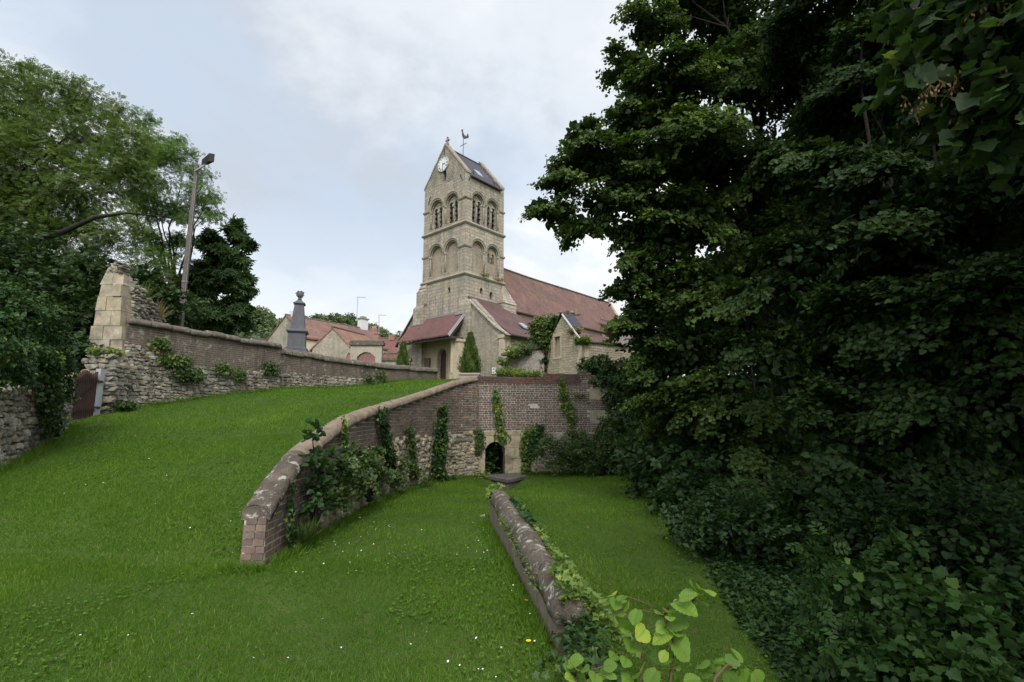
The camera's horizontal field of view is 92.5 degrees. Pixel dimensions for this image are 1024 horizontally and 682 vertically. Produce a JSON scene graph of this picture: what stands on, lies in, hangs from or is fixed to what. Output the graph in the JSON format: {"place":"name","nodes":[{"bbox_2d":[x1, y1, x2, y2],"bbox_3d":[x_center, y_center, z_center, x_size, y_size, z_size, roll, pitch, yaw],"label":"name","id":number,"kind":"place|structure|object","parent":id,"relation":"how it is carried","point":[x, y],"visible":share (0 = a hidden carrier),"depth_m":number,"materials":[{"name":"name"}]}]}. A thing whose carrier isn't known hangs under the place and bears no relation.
{"place":"outdoors","nodes":[
{"label":"outdoors","id":0,"kind":"place"},
{"bbox_2d":[0,0,854,375],"label":"sky","id":1,"kind":"structure","parent":0,"point":[326,124],"materials":[{"name":"white"}]},
{"bbox_2d":[485,442,502,473],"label":"niche fern","id":2,"kind":"object","parent":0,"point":[491,456],"visible":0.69,"depth_m":17.10,"materials":[{"name":"green plant"}]},
{"bbox_2d":[0,339,1023,681],"bbox_3d":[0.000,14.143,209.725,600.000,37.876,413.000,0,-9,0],"label":"ground","id":3,"kind":"structure","parent":0,"point":[158,555],"depth_m":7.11,"materials":[{"name":"green plant"}]},
{"bbox_2d":[0,373,75,466],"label":"rubble wall","id":4,"kind":"structure","parent":3,"relation":"on","point":[21,430],"depth_m":8.65,"materials":[{"name":"grey stone"}]},
{"bbox_2d":[0,334,38,390],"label":"climbing ivy","id":5,"kind":"object","parent":4,"relation":"attached to","point":[18,362],"visible":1,"depth_m":8.02,"materials":[{"name":"green plant"}]},
{"bbox_2d":[0,277,82,438],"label":"ivy bush","id":6,"kind":"object","parent":4,"relation":"on","point":[39,319],"visible":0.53,"depth_m":9.05,"materials":[{"name":"green plant"}]},
{"bbox_2d":[24,340,72,439],"bbox_3d":[-8.604,0.967,9.137,0.474,1.800,1.924,4,-10,-27],"label":"climbing ivy","id":7,"kind":"object","parent":4,"relation":"attached to","point":[48,359],"visible":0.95,"depth_m":9.18,"materials":[{"name":"green plant"}]},
{"bbox_2d":[60,351,80,403],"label":"climbing ivy","id":8,"kind":"object","parent":4,"relation":"attached to","point":[69,371],"visible":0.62,"depth_m":10.35,"materials":[{"name":"green plant"}]},
{"bbox_2d":[0,48,183,285],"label":"walnut tree","id":9,"kind":"object","parent":3,"relation":"on","point":[25,197],"visible":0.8,"depth_m":21.25,"materials":[{"name":"green plant"}]},
{"bbox_2d":[0,221,206,373],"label":"thicket tree","id":10,"kind":"object","parent":3,"relation":"on","point":[62,279],"visible":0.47,"depth_m":16.82,"materials":[{"name":"green plant"}]},
{"bbox_2d":[81,354,134,413],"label":"gate pier","id":11,"kind":"structure","parent":3,"relation":"on","point":[117,368],"depth_m":14.18,"materials":[{"name":"grey stone"}]},
{"bbox_2d":[70,369,104,419],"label":"garden gate","id":12,"kind":"structure","parent":11,"relation":"attached to","point":[90,392],"depth_m":13.35,"materials":[{"name":"brown paint"}]},
{"bbox_2d":[85,345,130,356],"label":"wall weeds","id":13,"kind":"object","parent":11,"relation":"on","point":[97,351],"depth_m":14.17,"materials":[{"name":"green plant"}]},
{"bbox_2d":[102,400,141,412],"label":"wall weeds","id":14,"kind":"object","parent":3,"relation":"on","point":[118,406],"depth_m":14.22,"materials":[{"name":"green plant"}]},
{"bbox_2d":[86,262,165,368],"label":"ruined pier","id":15,"kind":"structure","parent":3,"relation":"on","point":[121,297],"depth_m":15.09,"materials":[{"name":"grey stone"}]},
{"bbox_2d":[138,282,161,299],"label":"grass tuft","id":16,"kind":"object","parent":15,"relation":"on","point":[150,289],"visible":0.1,"depth_m":16.36,"materials":[{"name":"green plant"}]},
{"bbox_2d":[152,299,174,319],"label":"grass tuft","id":17,"kind":"object","parent":15,"relation":"on","point":[160,313],"visible":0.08,"depth_m":17.03,"materials":[{"name":"green plant"}]},
{"bbox_2d":[110,105,228,287],"bbox_3d":[-18.176,-5.572,25.461,7.018,14.650,4.407,0,-9,0],"label":"ash tree","id":18,"kind":"object","parent":3,"relation":"on","point":[172,146],"visible":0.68,"depth_m":25.30,"materials":[{"name":"green plant"}]},
{"bbox_2d":[177,153,214,326],"bbox_3d":[-13.344,-3.679,20.624,1.110,8.801,0.349,-4,-10,27],"label":"lamp post","id":19,"kind":"object","parent":3,"relation":"on","point":[208,159],"visible":0.73,"depth_m":20.87,"materials":[{"name":"grey metal"}]},
{"bbox_2d":[176,213,261,337],"bbox_3d":[-17.529,-2.713,28.506,5.218,9.886,3.994,0,-9,0],"label":"horse chestnut","id":20,"kind":"object","parent":3,"relation":"on","point":[221,266],"visible":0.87,"depth_m":28.25,"materials":[{"name":"green plant"}]},
{"bbox_2d":[250,336,265,340],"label":"white house","id":21,"kind":"structure","parent":3,"relation":"on","point":[256,338],"depth_m":90.54,"materials":[{"name":"stone"}]},
{"bbox_2d":[153,290,399,338],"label":"hillside wood","id":22,"kind":"object","parent":3,"relation":"on","point":[266,322],"visible":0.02,"depth_m":176.13,"materials":[{"name":"green plant"}]},
{"bbox_2d":[124,317,438,407],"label":"boundary wall","id":23,"kind":"structure","parent":3,"relation":"on","point":[150,380],"depth_m":17.83,"materials":[{"name":"stone"}]},
{"bbox_2d":[146,336,173,351],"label":"wall weeds","id":24,"kind":"object","parent":23,"relation":"attached to","point":[162,343],"depth_m":15.64,"materials":[{"name":"green plant"}]},
{"bbox_2d":[156,351,195,367],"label":"wall weeds","id":25,"kind":"object","parent":23,"relation":"attached to","point":[177,360],"depth_m":16.00,"materials":[{"name":"green plant"}]},
{"bbox_2d":[167,365,207,381],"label":"wall weeds","id":26,"kind":"object","parent":23,"relation":"attached to","point":[193,374],"depth_m":16.31,"materials":[{"name":"green plant"}]},
{"bbox_2d":[212,360,231,376],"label":"wall weeds","id":27,"kind":"object","parent":23,"relation":"attached to","point":[219,368],"depth_m":17.47,"materials":[{"name":"green plant"}]},
{"bbox_2d":[229,366,247,382],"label":"wall weeds","id":28,"kind":"object","parent":23,"relation":"attached to","point":[241,374],"depth_m":18.05,"materials":[{"name":"green plant"}]},
{"bbox_2d":[257,361,280,376],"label":"wall weeds","id":29,"kind":"object","parent":23,"relation":"attached to","point":[273,370],"depth_m":19.31,"materials":[{"name":"green plant"}]},
{"bbox_2d":[374,369,388,381],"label":"wall weeds","id":30,"kind":"object","parent":23,"relation":"attached to","point":[383,374],"depth_m":25.07,"materials":[{"name":"green plant"}]},
{"bbox_2d":[284,290,308,351],"bbox_3d":[-13.300,-0.539,30.417,1.700,5.300,1.700,3,-9,-18],"label":"memorial obelisk","id":31,"kind":"object","parent":3,"relation":"on","point":[297,331],"visible":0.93,"depth_m":30.05,"materials":[{"name":"grey stone"}]},
{"bbox_2d":[0,377,611,662],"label":"rough grass","id":32,"kind":"structure","parent":3,"relation":"on","point":[499,549],"depth_m":6.44,"materials":[{"name":"green plant"}]},
{"bbox_2d":[290,515,324,540],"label":"grass tuft","id":33,"kind":"object","parent":3,"relation":"on","point":[305,531],"visible":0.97,"depth_m":6.27,"materials":[{"name":"green plant"}]},
{"bbox_2d":[266,297,388,352],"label":"stone house","id":34,"kind":"structure","parent":3,"relation":"on","point":[317,329],"depth_m":51.44,"materials":[{"name":"tile"}]},
{"bbox_2d":[309,326,368,357],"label":"gabled barn","id":35,"kind":"structure","parent":3,"relation":"on","point":[333,341],"depth_m":45.31,"materials":[{"name":"beige tile"}]},
{"bbox_2d":[364,373,374,384],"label":"wall weeds","id":36,"kind":"object","parent":3,"relation":"on","point":[368,376],"depth_m":24.19,"materials":[{"name":"green plant"}]},
{"bbox_2d":[346,352,397,361],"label":"lean to shed","id":37,"kind":"object","parent":3,"relation":"on","point":[369,357],"visible":0.17,"depth_m":44.59,"materials":[{"name":"red tile"}]},
{"bbox_2d":[370,315,385,336],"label":"house","id":38,"kind":"structure","parent":3,"relation":"on","point":[374,330],"depth_m":64.64,"materials":[{"name":"tile"}]},
{"bbox_2d":[349,340,411,364],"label":"gateway arch","id":39,"kind":"structure","parent":3,"relation":"on","point":[359,348],"depth_m":38.12,"materials":[{"name":"stone"}]},
{"bbox_2d":[315,440,457,514],"bbox_3d":[-2.584,2.975,11.225,1.026,1.704,8.861,-1,-9,5],"label":"bramble","id":40,"kind":"object","parent":3,"relation":"on","point":[371,460],"visible":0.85,"depth_m":8.86,"materials":[{"name":"green plant"}]},
{"bbox_2d":[378,331,402,351],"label":"red roof house","id":41,"kind":"structure","parent":3,"relation":"on","point":[390,341],"depth_m":59.74,"materials":[{"name":"tile"}]},
{"bbox_2d":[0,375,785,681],"bbox_3d":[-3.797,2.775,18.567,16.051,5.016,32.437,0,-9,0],"label":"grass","id":42,"kind":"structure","parent":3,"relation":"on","point":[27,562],"depth_m":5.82,"materials":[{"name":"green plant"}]},
{"bbox_2d":[0,414,792,681],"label":"clover","id":43,"kind":"object","parent":3,"relation":"on","point":[66,679],"visible":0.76,"depth_m":4.62,"materials":[{"name":"green plant"}]},
{"bbox_2d":[395,340,410,365],"bbox_3d":[-7.384,1.330,33.186,1.287,2.825,1.272,-8,-12,43],"label":"cypress","id":44,"kind":"object","parent":3,"relation":"on","point":[402,357],"visible":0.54,"depth_m":32.99,"materials":[{"name":"green plant"}]},
{"bbox_2d":[240,370,611,564],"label":"retaining wall","id":45,"kind":"structure","parent":3,"relation":"on","point":[528,401],"depth_m":15.28,"materials":[{"name":"brick"}]},
{"bbox_2d":[283,478,297,551],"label":"climbing ivy","id":46,"kind":"object","parent":45,"relation":"attached to","point":[291,514],"visible":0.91,"depth_m":6.09,"materials":[{"name":"green plant"}]},
{"bbox_2d":[297,417,356,529],"bbox_3d":[-2.668,1.885,7.234,0.498,1.512,1.867,0,-9,0],"label":"hazel shoot","id":47,"kind":"object","parent":45,"relation":"attached to","point":[316,475],"visible":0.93,"depth_m":6.64,"materials":[{"name":"green plant"}]},
{"bbox_2d":[340,414,351,455],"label":"climbing ivy","id":48,"kind":"object","parent":45,"relation":"attached to","point":[344,437],"visible":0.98,"depth_m":8.17,"materials":[{"name":"green plant"}]},
{"bbox_2d":[376,406,397,470],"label":"climbing ivy","id":49,"kind":"object","parent":45,"relation":"attached to","point":[386,440],"visible":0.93,"depth_m":10.72,"materials":[{"name":"green plant"}]},
{"bbox_2d":[403,425,418,481],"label":"climbing ivy","id":50,"kind":"object","parent":45,"relation":"attached to","point":[413,443],"visible":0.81,"depth_m":12.78,"materials":[{"name":"green plant"}]},
{"bbox_2d":[428,404,449,481],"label":"climbing ivy","id":51,"kind":"object","parent":45,"relation":"attached to","point":[439,462],"visible":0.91,"depth_m":14.59,"materials":[{"name":"green plant"}]},
{"bbox_2d":[473,428,485,455],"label":"climbing ivy","id":52,"kind":"object","parent":45,"relation":"attached to","point":[477,444],"visible":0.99,"depth_m":16.62,"materials":[{"name":"green plant"}]},
{"bbox_2d":[490,387,511,445],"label":"climbing ivy","id":53,"kind":"object","parent":45,"relation":"attached to","point":[497,403],"visible":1,"depth_m":16.95,"materials":[{"name":"green plant"}]},
{"bbox_2d":[518,424,537,474],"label":"climbing ivy","id":54,"kind":"object","parent":45,"relation":"attached to","point":[527,433],"visible":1,"depth_m":17.04,"materials":[{"name":"green plant"}]},
{"bbox_2d":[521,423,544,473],"bbox_3d":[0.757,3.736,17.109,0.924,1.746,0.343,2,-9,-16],"label":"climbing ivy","id":55,"kind":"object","parent":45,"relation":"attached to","point":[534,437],"visible":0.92,"depth_m":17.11,"materials":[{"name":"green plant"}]},
{"bbox_2d":[556,374,577,426],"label":"climbing ivy","id":56,"kind":"object","parent":45,"relation":"attached to","point":[566,405],"visible":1,"depth_m":17.75,"materials":[{"name":"green plant"}]},
{"bbox_2d":[573,393,587,399],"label":"wall weeds","id":57,"kind":"object","parent":45,"relation":"attached to","point":[575,395],"depth_m":17.93,"materials":[{"name":"green plant"}]},
{"bbox_2d":[575,352,635,434],"bbox_3d":[3.929,2.214,18.454,2.646,3.625,2.015,-5,-10,32],"label":"ivy mound","id":58,"kind":"object","parent":45,"relation":"attached to","point":[612,372],"visible":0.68,"depth_m":18.39,"materials":[{"name":"green plant"}]},
{"bbox_2d":[458,373,480,378],"bbox_3d":[-2.620,2.443,30.475,1.320,0.820,1.320,0,-9,0],"label":"stone planter","id":59,"kind":"object","parent":3,"relation":"on","point":[464,375],"visible":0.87,"depth_m":29.91,"materials":[{"name":"beige stone"}]},
{"bbox_2d":[455,331,483,372],"bbox_3d":[-2.592,0.781,30.745,1.597,2.886,1.522,8,-12,-42],"label":"cypress","id":60,"kind":"object","parent":59,"relation":"in","point":[469,361],"visible":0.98,"depth_m":30.41,"materials":[{"name":"green plant"}]},
{"bbox_2d":[472,470,490,478],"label":"wall weeds","id":61,"kind":"object","parent":3,"relation":"on","point":[482,475],"depth_m":16.29,"materials":[{"name":"green plant"}]},
{"bbox_2d":[486,473,526,489],"bbox_3d":[-0.172,4.941,16.269,1.120,0.960,1.473,8,-11,-41],"label":"stone ledge","id":62,"kind":"object","parent":3,"relation":"on","point":[509,481],"visible":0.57,"depth_m":15.94,"materials":[{"name":"stone"}]},
{"bbox_2d":[493,365,526,376],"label":"wall weeds","id":63,"kind":"object","parent":3,"relation":"on","point":[501,372],"depth_m":24.68,"materials":[{"name":"green plant"}]},
{"bbox_2d":[395,129,636,378],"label":"church","id":64,"kind":"structure","parent":3,"relation":"on","point":[458,297],"depth_m":39.33,"materials":[{"name":"stone"}]},
{"bbox_2d":[440,350,445,378],"bbox_3d":[-5.163,2.097,37.873,1.040,2.900,0.065,-7,-11,41],"label":"door","id":65,"kind":"structure","parent":64,"relation":"in","point":[443,356],"depth_m":37.99,"materials":[{"name":"brown paint"}]},
{"bbox_2d":[479,272,489,277],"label":"wall weeds","id":66,"kind":"object","parent":64,"relation":"attached to","point":[485,274],"depth_m":38.41,"materials":[{"name":"green plant"}]},
{"bbox_2d":[500,345,545,376],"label":"yard wall","id":67,"kind":"structure","parent":3,"relation":"on","point":[533,360],"depth_m":26.70,"materials":[{"name":"beige stone"}]},
{"bbox_2d":[495,355,510,365],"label":"wall weeds","id":68,"kind":"object","parent":67,"relation":"on","point":[502,361],"depth_m":26.77,"materials":[{"name":"green plant"}]},
{"bbox_2d":[501,343,525,358],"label":"wall weeds","id":69,"kind":"object","parent":67,"relation":"on","point":[515,352],"depth_m":26.52,"materials":[{"name":"green plant"}]},
{"bbox_2d":[515,338,539,355],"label":"wall weeds","id":70,"kind":"object","parent":67,"relation":"on","point":[526,351],"depth_m":26.55,"materials":[{"name":"green plant"}]},
{"bbox_2d":[512,367,545,376],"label":"wall weeds","id":71,"kind":"object","parent":3,"relation":"on","point":[527,373],"depth_m":23.71,"materials":[{"name":"green plant"}]},
{"bbox_2d":[525,313,557,348],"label":"climbing shrub","id":72,"kind":"object","parent":3,"relation":"on","point":[538,332],"visible":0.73,"depth_m":26.58,"materials":[{"name":"green plant"}]},
{"bbox_2d":[489,487,603,676],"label":"garden wall","id":73,"kind":"structure","parent":3,"relation":"on","point":[552,610],"depth_m":4.47,"materials":[{"name":"stone"}]},
{"bbox_2d":[481,482,504,500],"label":"climbing ivy","id":74,"kind":"object","parent":73,"relation":"attached to","point":[489,491],"visible":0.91,"depth_m":7.95,"materials":[{"name":"green plant"}]},
{"bbox_2d":[492,508,544,594],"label":"climbing ivy","id":75,"kind":"object","parent":73,"relation":"attached to","point":[516,545],"visible":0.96,"depth_m":4.99,"materials":[{"name":"green plant"}]},
{"bbox_2d":[508,493,547,541],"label":"climbing ivy","id":76,"kind":"object","parent":73,"relation":"attached to","point":[523,512],"visible":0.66,"depth_m":6.07,"materials":[{"name":"green plant"}]},
{"bbox_2d":[531,520,600,599],"bbox_3d":[0.442,2.154,4.856,0.374,0.391,2.165,1,-9,-8],"label":"climbing ivy","id":77,"kind":"object","parent":73,"relation":"attached to","point":[548,543],"visible":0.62,"depth_m":4.82,"materials":[{"name":"green plant"}]},
{"bbox_2d":[540,609,632,681],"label":"climbing ivy","id":78,"kind":"object","parent":73,"relation":"attached to","point":[587,634],"visible":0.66,"depth_m":3.31,"materials":[{"name":"green plant"}]},
{"bbox_2d":[546,560,643,657],"bbox_3d":[0.588,2.006,3.719,0.651,0.580,0.597,1,-9,-8],"label":"climbing ivy","id":79,"kind":"object","parent":73,"relation":"attached to","point":[588,596],"visible":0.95,"depth_m":3.51,"materials":[{"name":"green plant"}]},
{"bbox_2d":[526,412,650,477],"bbox_3d":[2.622,3.586,16.579,3.957,2.420,2.487,3,-9,-22],"label":"elder shrub","id":80,"kind":"object","parent":3,"relation":"on","point":[595,460],"visible":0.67,"depth_m":16.59,"materials":[{"name":"green plant"}]},
{"bbox_2d":[546,310,635,400],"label":"stone outbuilding","id":81,"kind":"structure","parent":3,"relation":"on","point":[565,352],"depth_m":25.33,"materials":[{"name":"stone"}]},
{"bbox_2d":[539,315,558,372],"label":"climbing ivy","id":82,"kind":"object","parent":81,"relation":"attached to","point":[552,328],"visible":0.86,"depth_m":26.27,"materials":[{"name":"green plant"}]},
{"bbox_2d":[553,332,561,359],"bbox_3d":[2.477,0.276,25.846,0.270,1.370,0.720,6,-10,-34],"label":"blind window","id":83,"kind":"structure","parent":81,"relation":"in","point":[559,343],"depth_m":25.92,"materials":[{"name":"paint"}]},
{"bbox_2d":[567,326,583,334],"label":"wall weeds","id":84,"kind":"object","parent":81,"relation":"attached to","point":[578,330],"depth_m":24.73,"materials":[{"name":"green plant"}]},
{"bbox_2d":[572,334,592,344],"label":"wall weeds","id":85,"kind":"object","parent":81,"relation":"attached to","point":[586,340],"depth_m":24.20,"materials":[{"name":"green plant"}]},
{"bbox_2d":[526,644,684,681],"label":"undergrowth","id":86,"kind":"object","parent":3,"relation":"on","point":[593,660],"visible":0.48,"depth_m":2.96,"materials":[{"name":"green plant"}]},
{"bbox_2d":[563,578,764,681],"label":"hazel sapling","id":87,"kind":"object","parent":3,"relation":"on","point":[727,668],"visible":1,"depth_m":2.30,"materials":[{"name":"green plant"}]},
{"bbox_2d":[604,402,746,518],"bbox_3d":[3.938,2.745,12.316,2.806,2.868,6.474,0,-9,0],"label":"hazel bush","id":88,"kind":"object","parent":3,"relation":"on","point":[692,477],"visible":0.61,"depth_m":10.66,"materials":[{"name":"green plant"}]},
{"bbox_2d":[519,0,930,486],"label":"lime tree","id":89,"kind":"object","parent":3,"relation":"on","point":[695,153],"visible":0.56,"depth_m":10.96,"materials":[{"name":"green plant"}]},
{"bbox_2d":[614,208,854,469],"bbox_3d":[8.789,-1.319,18.058,9.860,11.793,7.246,4,-10,-26],"label":"woodland tree","id":90,"kind":"object","parent":3,"relation":"on","point":[630,342],"visible":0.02,"depth_m":17.39,"materials":[{"name":"green plant"}]},
{"bbox_2d":[655,471,830,570],"bbox_3d":[3.145,2.533,7.069,1.637,1.423,2.659,6,-10,-33],"label":"nettle clump","id":91,"kind":"object","parent":3,"relation":"on","point":[734,517],"visible":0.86,"depth_m":6.67,"materials":[{"name":"green plant"}]},
{"bbox_2d":[663,478,1023,681],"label":"ground ivy","id":92,"kind":"object","parent":3,"relation":"on","point":[763,615],"visible":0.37,"depth_m":4.96,"materials":[{"name":"green plant"}]},
{"bbox_2d":[784,521,915,681],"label":"ash seedling","id":93,"kind":"object","parent":3,"relation":"on","point":[830,564],"visible":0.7,"depth_m":3.75,"materials":[{"name":"green plant"}]},
{"bbox_2d":[708,0,1023,553],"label":"lime tree","id":94,"kind":"object","parent":3,"relation":"on","point":[955,329],"visible":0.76,"depth_m":6.39,"materials":[{"name":"green plant"}]},
{"bbox_2d":[786,469,1023,679],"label":"bramble","id":95,"kind":"object","parent":3,"relation":"on","point":[954,552],"visible":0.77,"depth_m":4.46,"materials":[{"name":"green plant"}]},
{"bbox_2d":[823,528,1023,681],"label":"sycamore seedling","id":96,"kind":"object","parent":3,"relation":"on","point":[971,660],"visible":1,"depth_m":3.34,"materials":[{"name":"green plant"}]},
{"bbox_2d":[851,0,1023,230],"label":"maple tree","id":97,"kind":"object","parent":3,"relation":"on","point":[977,46],"visible":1,"depth_m":3.29,"materials":[{"name":"green plant"}]},
{"label":"ground","id":98,"kind":"structure","parent":0,"visible":0},
{"bbox_2d":[744,181,899,472],"bbox_3d":[11.440,-1.931,17.653,10.357,14.705,8.725,0,-9,0],"label":"woodland tree","id":99,"kind":"object","parent":98,"relation":"on","point":[851,372],"visible":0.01,"depth_m":15.37,"materials":[{"name":"green plant"}]},
{"bbox_2d":[810,144,1023,464],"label":"woodland tree","id":100,"kind":"object","parent":98,"relation":"on","point":[937,147],"visible":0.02,"depth_m":13.42,"materials":[{"name":"green plant"}]}
]}

